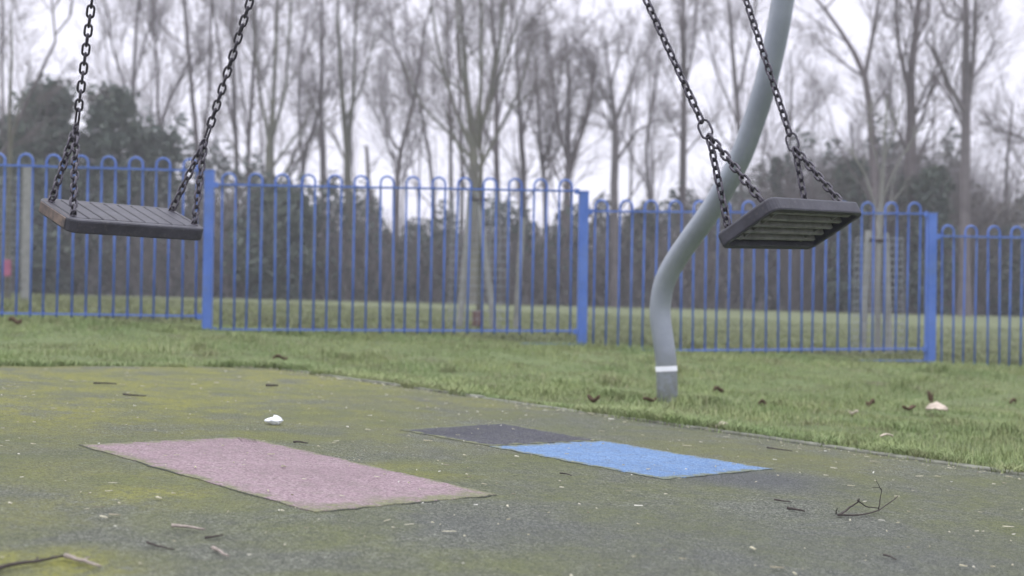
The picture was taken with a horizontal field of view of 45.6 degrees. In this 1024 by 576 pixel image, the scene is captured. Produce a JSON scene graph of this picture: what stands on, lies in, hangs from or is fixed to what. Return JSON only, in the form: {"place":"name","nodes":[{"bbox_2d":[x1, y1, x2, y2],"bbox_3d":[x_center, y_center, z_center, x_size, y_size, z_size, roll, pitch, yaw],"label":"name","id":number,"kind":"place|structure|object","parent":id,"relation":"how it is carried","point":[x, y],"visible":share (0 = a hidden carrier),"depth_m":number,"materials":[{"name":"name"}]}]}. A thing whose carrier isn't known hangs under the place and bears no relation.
{"place":"outdoors","nodes":[
{"label":"outdoors","id":0,"kind":"place"},
{"bbox_2d":[0,293,1023,474],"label":"ground","id":1,"kind":"structure","parent":0,"point":[795,316],"depth_m":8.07,"materials":[{"name":"green plant"}]},
{"bbox_2d":[0,1,27,108],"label":"bare tree","id":2,"kind":"object","parent":1,"relation":"on","point":[8,35],"visible":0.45,"depth_m":60.61,"materials":[{"name":"grey plant"}]},
{"bbox_2d":[9,317,21,324],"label":"dead leaf","id":3,"kind":"object","parent":1,"relation":"on","point":[14,320],"visible":1,"depth_m":8.24,"materials":[{"name":"brown plant"}]},
{"bbox_2d":[0,0,34,299],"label":"young tree","id":4,"kind":"object","parent":1,"relation":"on","point":[25,222],"visible":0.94,"depth_m":16.48,"materials":[{"name":"brown plant"}]},
{"bbox_2d":[0,122,38,290],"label":"evergreen tree","id":5,"kind":"object","parent":1,"relation":"on","point":[4,135],"visible":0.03,"depth_m":45.58,"materials":[{"name":"green plant"}]},
{"bbox_2d":[0,0,60,290],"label":"bare tree","id":6,"kind":"object","parent":1,"relation":"on","point":[2,86],"visible":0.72,"depth_m":46.06,"materials":[{"name":"grey plant"}]},
{"bbox_2d":[4,27,57,96],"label":"bare tree","id":7,"kind":"object","parent":1,"relation":"on","point":[31,77],"visible":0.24,"depth_m":60.45,"materials":[{"name":"grey plant"}]},
{"bbox_2d":[0,73,98,294],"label":"evergreen tree","id":8,"kind":"object","parent":1,"relation":"on","point":[39,188],"visible":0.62,"depth_m":43.36,"materials":[{"name":"green plant"}]},
{"bbox_2d":[0,0,116,160],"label":"bare tree","id":9,"kind":"object","parent":1,"relation":"on","point":[20,117],"visible":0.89,"depth_m":30.04,"materials":[{"name":"grey plant"}]},
{"bbox_2d":[61,0,153,160],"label":"bare tree","id":10,"kind":"object","parent":1,"relation":"on","point":[108,64],"visible":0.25,"depth_m":61.18,"materials":[{"name":"grey plant"}]},
{"bbox_2d":[64,80,166,295],"bbox_3d":[-14.699,-3.627,45.132,3.554,8.035,3.523,1,0,0],"label":"evergreen tree","id":11,"kind":"object","parent":1,"relation":"on","point":[107,119],"visible":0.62,"depth_m":44.40,"materials":[{"name":"green plant"}]},
{"bbox_2d":[77,8,163,129],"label":"bare tree","id":12,"kind":"object","parent":1,"relation":"on","point":[95,52],"visible":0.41,"depth_m":57.92,"materials":[{"name":"grey plant"}]},
{"bbox_2d":[55,0,195,160],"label":"bare tree","id":13,"kind":"object","parent":1,"relation":"on","point":[110,36],"visible":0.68,"depth_m":48.10,"materials":[{"name":"grey plant"}]},
{"bbox_2d":[123,124,192,295],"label":"evergreen tree","id":14,"kind":"object","parent":1,"relation":"on","point":[154,158],"visible":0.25,"depth_m":45.59,"materials":[{"name":"green plant"}]},
{"bbox_2d":[104,0,219,168],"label":"bare tree","id":15,"kind":"object","parent":1,"relation":"on","point":[172,95],"visible":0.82,"depth_m":47.25,"materials":[{"name":"grey plant"}]},
{"bbox_2d":[107,1,242,133],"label":"bare tree","id":16,"kind":"object","parent":1,"relation":"on","point":[153,65],"visible":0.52,"depth_m":53.53,"materials":[{"name":"grey plant"}]},
{"bbox_2d":[112,0,262,265],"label":"bare tree","id":17,"kind":"object","parent":1,"relation":"on","point":[191,86],"visible":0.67,"depth_m":48.83,"materials":[{"name":"brown plant"}]},
{"bbox_2d":[179,3,250,195],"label":"bare tree","id":18,"kind":"object","parent":1,"relation":"on","point":[227,112],"visible":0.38,"depth_m":56.83,"materials":[{"name":"grey plant"}]},
{"bbox_2d":[173,0,311,230],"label":"bare tree","id":19,"kind":"object","parent":1,"relation":"on","point":[232,111],"visible":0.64,"depth_m":47.82,"materials":[{"name":"grey plant"}]},
{"bbox_2d":[199,1,309,179],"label":"bare tree","id":20,"kind":"object","parent":1,"relation":"on","point":[262,162],"visible":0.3,"depth_m":62.35,"materials":[{"name":"grey plant"}]},
{"bbox_2d":[155,0,362,277],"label":"bare tree","id":21,"kind":"object","parent":1,"relation":"on","point":[270,132],"visible":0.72,"depth_m":45.00,"materials":[{"name":"brown plant"}]},
{"bbox_2d":[192,0,344,298],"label":"bare tree","id":22,"kind":"object","parent":1,"relation":"on","point":[248,127],"visible":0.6,"depth_m":45.97,"materials":[{"name":"grey plant"}]},
{"bbox_2d":[220,174,328,299],"bbox_3d":[-8.490,-1.755,44.049,3.833,4.624,4.378,1,0,0],"label":"evergreen bush","id":23,"kind":"object","parent":1,"relation":"on","point":[267,290],"visible":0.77,"depth_m":43.25,"materials":[{"name":"green plant"}]},
{"bbox_2d":[273,354,287,360],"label":"dead leaf","id":24,"kind":"object","parent":1,"relation":"on","point":[280,356],"visible":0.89,"depth_m":7.22,"materials":[{"name":"brown plant"}]},
{"bbox_2d":[238,0,375,200],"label":"bare tree","id":25,"kind":"object","parent":1,"relation":"on","point":[303,166],"visible":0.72,"depth_m":46.78,"materials":[{"name":"grey plant"}]},
{"bbox_2d":[280,0,361,271],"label":"bare tree","id":26,"kind":"object","parent":1,"relation":"on","point":[322,146],"visible":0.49,"depth_m":48.98,"materials":[{"name":"grey plant"}]},
{"bbox_2d":[280,1,374,190],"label":"bare tree","id":27,"kind":"object","parent":1,"relation":"on","point":[319,46],"visible":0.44,"depth_m":54.47,"materials":[{"name":"grey plant"}]},
{"bbox_2d":[309,0,392,216],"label":"bare tree","id":28,"kind":"object","parent":1,"relation":"on","point":[352,158],"visible":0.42,"depth_m":58.01,"materials":[{"name":"grey plant"}]},
{"bbox_2d":[290,0,425,296],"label":"bare tree","id":29,"kind":"object","parent":1,"relation":"on","point":[347,133],"visible":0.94,"depth_m":45.80,"materials":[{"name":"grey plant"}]},
{"bbox_2d":[365,145,383,297],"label":"bare tree","id":30,"kind":"object","parent":1,"relation":"on","point":[368,165],"visible":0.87,"depth_m":45.97,"materials":[{"name":"grey plant"}]},
{"bbox_2d":[330,0,477,295],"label":"bare tree","id":31,"kind":"object","parent":1,"relation":"on","point":[398,162],"visible":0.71,"depth_m":46.02,"materials":[{"name":"brown plant"}]},
{"bbox_2d":[373,8,455,218],"bbox_3d":[-5.125,-7.001,63.671,4.473,15.532,5.092,1,0,0],"label":"bare tree","id":32,"kind":"object","parent":1,"relation":"on","point":[416,106],"visible":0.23,"depth_m":63.70,"materials":[{"name":"grey plant"}]},
{"bbox_2d":[380,38,458,296],"bbox_3d":[-3.378,-4.521,46.460,3.556,10.390,3.827,1,0,0],"label":"bare tree","id":33,"kind":"object","parent":1,"relation":"on","point":[429,160],"visible":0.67,"depth_m":46.92,"materials":[{"name":"grey plant"}]},
{"bbox_2d":[371,0,467,227],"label":"bare tree","id":34,"kind":"object","parent":1,"relation":"on","point":[402,204],"visible":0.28,"depth_m":58.95,"materials":[{"name":"grey plant"}]},
{"bbox_2d":[381,0,506,268],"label":"bare tree","id":35,"kind":"object","parent":1,"relation":"on","point":[461,140],"visible":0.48,"depth_m":46.01,"materials":[{"name":"grey plant"}]},
{"bbox_2d":[411,0,492,268],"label":"bare tree","id":36,"kind":"object","parent":1,"relation":"on","point":[450,164],"visible":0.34,"depth_m":47.98,"materials":[{"name":"grey plant"}]},
{"bbox_2d":[360,0,588,304],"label":"bare tree","id":37,"kind":"object","parent":1,"relation":"on","point":[468,135],"visible":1,"depth_m":39.90,"materials":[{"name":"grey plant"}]},
{"bbox_2d":[443,27,524,205],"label":"bare tree","id":38,"kind":"object","parent":1,"relation":"on","point":[492,118],"visible":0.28,"depth_m":61.84,"materials":[{"name":"grey plant"}]},
{"bbox_2d":[447,52,525,329],"bbox_3d":[-0.262,-1.015,13.021,0.824,3.114,0.687,1,0,0],"label":"young tree","id":39,"kind":"object","parent":1,"relation":"on","point":[476,314],"visible":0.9,"depth_m":12.97,"materials":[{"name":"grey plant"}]},
{"bbox_2d":[444,0,551,299],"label":"bare tree","id":40,"kind":"object","parent":1,"relation":"on","point":[495,148],"visible":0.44,"depth_m":46.99,"materials":[{"name":"brown plant"}]},
{"bbox_2d":[0,366,1023,575],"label":"play surface","id":41,"kind":"object","parent":1,"relation":"on","point":[715,525],"visible":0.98,"depth_m":2.82,"materials":[{"name":"rubber"}]},
{"bbox_2d":[0,554,63,569],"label":"twig","id":42,"kind":"object","parent":41,"relation":"on","point":[11,564],"visible":1,"depth_m":1.90,"materials":[{"name":"brown wood"}]},
{"bbox_2d":[63,553,101,566],"bbox_3d":[-0.674,0.432,1.940,0.094,0.010,0.030,0,-1,36],"label":"twig","id":43,"kind":"object","parent":41,"relation":"on","point":[73,557],"visible":1,"depth_m":1.94,"materials":[{"name":"brown wood"}]},
{"bbox_2d":[93,382,116,383],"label":"twig","id":44,"kind":"object","parent":41,"relation":"on","point":[103,383],"visible":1,"depth_m":5.11,"materials":[{"name":"brown wood"}]},
{"bbox_2d":[123,393,145,395],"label":"twig","id":45,"kind":"object","parent":41,"relation":"on","point":[132,394],"visible":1,"depth_m":4.67,"materials":[{"name":"brown wood"}]},
{"bbox_2d":[146,541,174,549],"bbox_3d":[-0.601,0.440,2.079,0.073,0.006,0.007,0,-1,37],"label":"twig","id":46,"kind":"object","parent":41,"relation":"on","point":[150,543],"visible":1,"depth_m":2.08,"materials":[{"name":"brown wood"}]},
{"bbox_2d":[171,524,204,529],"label":"twig","id":47,"kind":"object","parent":41,"relation":"on","point":[183,526],"visible":1,"depth_m":2.25,"materials":[{"name":"brown wood"}]},
{"bbox_2d":[205,534,222,538],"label":"twig","id":48,"kind":"object","parent":41,"relation":"on","point":[208,537],"visible":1,"depth_m":2.18,"materials":[{"name":"brown wood"}]},
{"bbox_2d":[211,546,228,556],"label":"twig","id":49,"kind":"object","parent":41,"relation":"on","point":[214,548],"visible":1,"depth_m":2.06,"materials":[{"name":"brown wood"}]},
{"bbox_2d":[264,415,283,424],"bbox_3d":[-0.787,0.438,4.035,0.063,0.036,0.046,1,0,0],"label":"crumpled tissue","id":50,"kind":"object","parent":41,"relation":"on","point":[275,420],"visible":1,"depth_m":4.02,"materials":[{"name":"white paper"}]},
{"bbox_2d":[80,437,495,511],"bbox_3d":[-0.602,0.455,3.076,0.543,0.055,1.126,1,-1,-45],"label":"rubber mat","id":51,"kind":"object","parent":41,"relation":"on","point":[325,483],"visible":1,"depth_m":2.99,"materials":[{"name":"pink rubber"}]},
{"bbox_2d":[401,423,601,445],"bbox_3d":[-0.053,0.497,4.139,0.551,0.034,0.518,1,-1,-44],"label":"rubber mat","id":52,"kind":"object","parent":41,"relation":"on","point":[496,434],"visible":0.99,"depth_m":4.11,"materials":[{"name":"rubber"}]},
{"bbox_2d":[0,365,1022,575],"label":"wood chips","id":53,"kind":"object","parent":41,"relation":"on","point":[752,547],"visible":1,"depth_m":3.61,"materials":[{"name":"brown wood"}]},
{"bbox_2d":[489,441,772,479],"bbox_3d":[0.354,0.517,3.705,0.535,0.042,0.704,1,-1,-44],"label":"rubber mat","id":54,"kind":"object","parent":41,"relation":"on","point":[660,464],"visible":0.99,"depth_m":3.66,"materials":[{"name":"blue rubber"}]},
{"bbox_2d":[787,506,804,511],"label":"twig","id":55,"kind":"object","parent":41,"relation":"on","point":[791,508],"visible":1,"depth_m":2.87,"materials":[{"name":"brown wood"}]},
{"bbox_2d":[835,480,897,515],"bbox_3d":[0.838,0.498,2.901,0.043,0.076,0.258,0,-1,44],"label":"twig","id":56,"kind":"object","parent":41,"relation":"on","point":[846,510],"visible":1,"depth_m":2.89,"materials":[{"name":"brown wood"}]},
{"bbox_2d":[0,105,1023,315],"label":"thicket stems","id":57,"kind":"object","parent":1,"relation":"on","point":[819,266],"visible":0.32,"depth_m":44.05,"materials":[{"name":"brown plant"}]},
{"bbox_2d":[0,153,1023,365],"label":"bow top fence","id":58,"kind":"object","parent":1,"relation":"on","point":[932,236],"visible":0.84,"depth_m":9.08,"materials":[{"name":"blue metal"}]},
{"bbox_2d":[0,356,1023,472],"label":"edge grass","id":59,"kind":"structure","parent":1,"relation":"on","point":[687,419],"depth_m":5.11,"materials":[{"name":"green plant"}]},
{"bbox_2d":[499,3,582,189],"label":"bare tree","id":60,"kind":"object","parent":1,"relation":"on","point":[534,104],"visible":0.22,"depth_m":59.70,"materials":[{"name":"grey plant"}]},
{"bbox_2d":[485,20,619,294],"bbox_3d":[1.544,-4.829,45.953,5.526,11.193,5.229,1,0,0],"label":"bare tree","id":61,"kind":"object","parent":1,"relation":"on","point":[542,157],"visible":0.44,"depth_m":45.95,"materials":[{"name":"grey plant"}]},
{"bbox_2d":[479,0,634,293],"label":"bare tree","id":62,"kind":"object","parent":1,"relation":"on","point":[521,173],"visible":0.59,"depth_m":47.98,"materials":[{"name":"grey plant"}]},
{"bbox_2d":[500,0,634,302],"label":"bare tree","id":63,"kind":"object","parent":1,"relation":"on","point":[570,157],"visible":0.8,"depth_m":44.79,"materials":[{"name":"brown plant"}]},
{"bbox_2d":[524,56,628,217],"bbox_3d":[2.728,-5.069,55.974,5.869,11.885,3.884,1,-1,-21],"label":"bare tree","id":64,"kind":"object","parent":1,"relation":"on","point":[576,130],"visible":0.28,"depth_m":56.10,"materials":[{"name":"grey plant"}]},
{"bbox_2d":[587,394,599,402],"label":"dead leaf","id":65,"kind":"object","parent":1,"relation":"on","point":[592,399],"visible":1,"depth_m":5.63,"materials":[{"name":"brown plant"}]},
{"bbox_2d":[517,0,718,306],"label":"bare tree","id":66,"kind":"object","parent":1,"relation":"on","point":[616,157],"visible":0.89,"depth_m":44.03,"materials":[{"name":"brown plant"}]},
{"bbox_2d":[601,0,670,213],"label":"bare tree","id":67,"kind":"object","parent":1,"relation":"on","point":[631,149],"visible":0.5,"depth_m":65.88,"materials":[{"name":"grey plant"}]},
{"bbox_2d":[262,366,1023,475],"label":"kerb","id":68,"kind":"structure","parent":1,"relation":"on","point":[943,462],"depth_m":4.54,"materials":[{"name":"concrete"}]},
{"bbox_2d":[620,204,667,306],"bbox_3d":[4.831,-1.131,45.962,2.432,3.990,2.695,1,0,0],"label":"evergreen bush","id":69,"kind":"object","parent":1,"relation":"on","point":[649,220],"visible":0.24,"depth_m":45.49,"materials":[{"name":"green plant"}]},
{"bbox_2d":[592,0,706,213],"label":"bare tree","id":70,"kind":"object","parent":1,"relation":"on","point":[648,184],"visible":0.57,"depth_m":47.04,"materials":[{"name":"grey plant"}]},
{"bbox_2d":[643,397,655,401],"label":"dead leaf","id":71,"kind":"object","parent":1,"relation":"on","point":[649,399],"visible":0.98,"depth_m":5.82,"materials":[{"name":"brown plant"}]},
{"bbox_2d":[617,20,697,203],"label":"bare tree","id":72,"kind":"object","parent":1,"relation":"on","point":[652,160],"visible":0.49,"depth_m":60.95,"materials":[{"name":"grey plant"}]},
{"bbox_2d":[647,0,742,306],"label":"bare tree","id":73,"kind":"object","parent":1,"relation":"on","point":[682,173],"visible":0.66,"depth_m":45.87,"materials":[{"name":"brown plant"}]},
{"bbox_2d":[713,386,722,392],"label":"dead leaf","id":74,"kind":"object","parent":1,"relation":"on","point":[718,388],"visible":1,"depth_m":6.83,"materials":[{"name":"brown plant"}]},
{"bbox_2d":[652,0,794,306],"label":"bare tree","id":75,"kind":"object","parent":1,"relation":"on","point":[737,89],"visible":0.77,"depth_m":44.96,"materials":[{"name":"grey plant"}]},
{"bbox_2d":[689,0,785,195],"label":"bare tree","id":76,"kind":"object","parent":1,"relation":"on","point":[743,89],"visible":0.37,"depth_m":53.65,"materials":[{"name":"grey plant"}]},
{"bbox_2d":[761,155,787,308],"bbox_3d":[9.760,-1.994,45.070,1.204,5.869,1.055,1,0,0],"label":"evergreen bush","id":77,"kind":"object","parent":1,"relation":"on","point":[775,159],"visible":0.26,"depth_m":44.87,"materials":[{"name":"green plant"}]},
{"bbox_2d":[732,71,834,190],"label":"bare tree","id":78,"kind":"object","parent":1,"relation":"on","point":[765,130],"visible":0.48,"depth_m":53.20,"materials":[{"name":"grey plant"}]},
{"bbox_2d":[733,23,844,192],"bbox_3d":[11.034,-4.803,48.532,4.902,11.603,3.177,1,-1,-41],"label":"bare tree","id":79,"kind":"object","parent":1,"relation":"on","point":[790,119],"visible":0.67,"depth_m":48.86,"materials":[{"name":"grey plant"}]},
{"bbox_2d":[785,38,846,184],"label":"bare tree","id":80,"kind":"object","parent":1,"relation":"on","point":[813,114],"visible":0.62,"depth_m":65.24,"materials":[{"name":"grey plant"}]},
{"bbox_2d":[798,97,891,166],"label":"bare tree","id":81,"kind":"object","parent":1,"relation":"on","point":[851,127],"visible":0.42,"depth_m":57.01,"materials":[{"name":"grey plant"}]},
{"bbox_2d":[821,158,869,312],"bbox_3d":[11.861,-1.819,43.035,2.160,5.580,2.281,1,0,0],"label":"evergreen bush","id":82,"kind":"object","parent":1,"relation":"on","point":[843,296],"visible":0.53,"depth_m":42.68,"materials":[{"name":"green plant"}]},
{"bbox_2d":[782,0,935,313],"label":"bare tree","id":83,"kind":"object","parent":1,"relation":"on","point":[872,159],"visible":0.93,"depth_m":41.96,"materials":[{"name":"brown plant"}]},
{"bbox_2d":[866,399,874,406],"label":"dead leaf","id":84,"kind":"object","parent":1,"relation":"on","point":[871,401],"visible":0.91,"depth_m":6.42,"materials":[{"name":"brown plant"}]},
{"bbox_2d":[844,80,928,352],"bbox_3d":[3.533,-0.629,11.719,0.803,2.713,0.710,1,0,0],"label":"young tree","id":85,"kind":"object","parent":1,"relation":"on","point":[878,240],"visible":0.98,"depth_m":11.56,"materials":[{"name":"brown plant"}]},
{"bbox_2d":[805,0,997,313],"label":"bare tree","id":86,"kind":"object","parent":1,"relation":"on","point":[912,111],"visible":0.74,"depth_m":42.82,"materials":[{"name":"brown plant"}]},
{"bbox_2d":[902,405,915,409],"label":"dead leaf","id":87,"kind":"object","parent":1,"relation":"on","point":[910,407],"visible":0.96,"depth_m":6.29,"materials":[{"name":"brown plant"}]},
{"bbox_2d":[869,2,950,165],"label":"bare tree","id":88,"kind":"object","parent":1,"relation":"on","point":[903,118],"visible":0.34,"depth_m":57.68,"materials":[{"name":"grey plant"}]},
{"bbox_2d":[927,391,932,402],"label":"dead leaf","id":89,"kind":"object","parent":1,"relation":"on","point":[930,396],"visible":0.7,"depth_m":6.87,"materials":[{"name":"brown plant"}]},
{"bbox_2d":[908,164,958,314],"bbox_3d":[14.607,-1.629,41.972,1.865,5.331,1.858,1,-1,29],"label":"evergreen bush","id":90,"kind":"object","parent":1,"relation":"on","point":[934,174],"visible":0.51,"depth_m":41.78,"materials":[{"name":"green plant"}]},
{"bbox_2d":[891,37,975,161],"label":"bare tree","id":91,"kind":"object","parent":1,"relation":"on","point":[950,125],"visible":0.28,"depth_m":65.60,"materials":[{"name":"grey plant"}]},
{"bbox_2d":[926,401,947,410],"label":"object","id":92,"kind":"object","parent":1,"relation":"on","point":[936,405],"visible":1,"depth_m":6.15,"materials":[{"name":"white"}]},
{"bbox_2d":[880,0,1023,315],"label":"bare tree","id":93,"kind":"object","parent":1,"relation":"on","point":[968,78],"visible":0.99,"depth_m":39.92,"materials":[{"name":"brown plant"}]},
{"bbox_2d":[942,43,1004,179],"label":"bare tree","id":94,"kind":"object","parent":1,"relation":"on","point":[979,74],"visible":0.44,"depth_m":56.88,"materials":[{"name":"plant"}]},
{"bbox_2d":[951,44,1023,223],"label":"bare tree","id":95,"kind":"object","parent":1,"relation":"on","point":[1008,148],"visible":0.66,"depth_m":46.03,"materials":[{"name":"grey plant"}]},
{"bbox_2d":[959,0,1023,193],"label":"bare tree","id":96,"kind":"object","parent":1,"relation":"on","point":[990,125],"visible":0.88,"depth_m":44.42,"materials":[{"name":"grey plant"}]},
{"bbox_2d":[977,222,1023,315],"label":"evergreen bush","id":97,"kind":"object","parent":1,"relation":"on","point":[1015,305],"visible":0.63,"depth_m":43.53,"materials":[{"name":"green plant"}]},
{"bbox_2d":[0,293,1023,365],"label":"field grass","id":98,"kind":"structure","parent":0,"point":[266,320],"depth_m":13.81,"materials":[{"name":"green plant"}]},
{"bbox_2d":[0,316,1023,368],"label":"fence line grass","id":99,"kind":"structure","parent":0,"point":[799,356],"depth_m":9.00,"materials":[{"name":"green plant"}]},
{"bbox_2d":[0,0,1023,265],"label":"sky","id":100,"kind":"structure","parent":0,"point":[849,14],"materials":[{"name":"white"}]},
{"bbox_2d":[650,0,794,401],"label":"swing stand","id":101,"kind":"object","parent":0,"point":[696,230],"visible":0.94,"depth_m":5.88,"materials":[{"name":"metal"}]},
{"bbox_2d":[39,0,253,240],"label":"swing","id":102,"kind":"object","parent":101,"relation":"hanging from","point":[72,214],"visible":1,"depth_m":3.67,"materials":[{"name":"black rubber"}]},
{"bbox_2d":[642,0,860,248],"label":"swing","id":103,"kind":"object","parent":101,"relation":"hanging from","point":[803,222],"visible":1,"depth_m":3.56,"materials":[{"name":"black rubber"}]}
]}

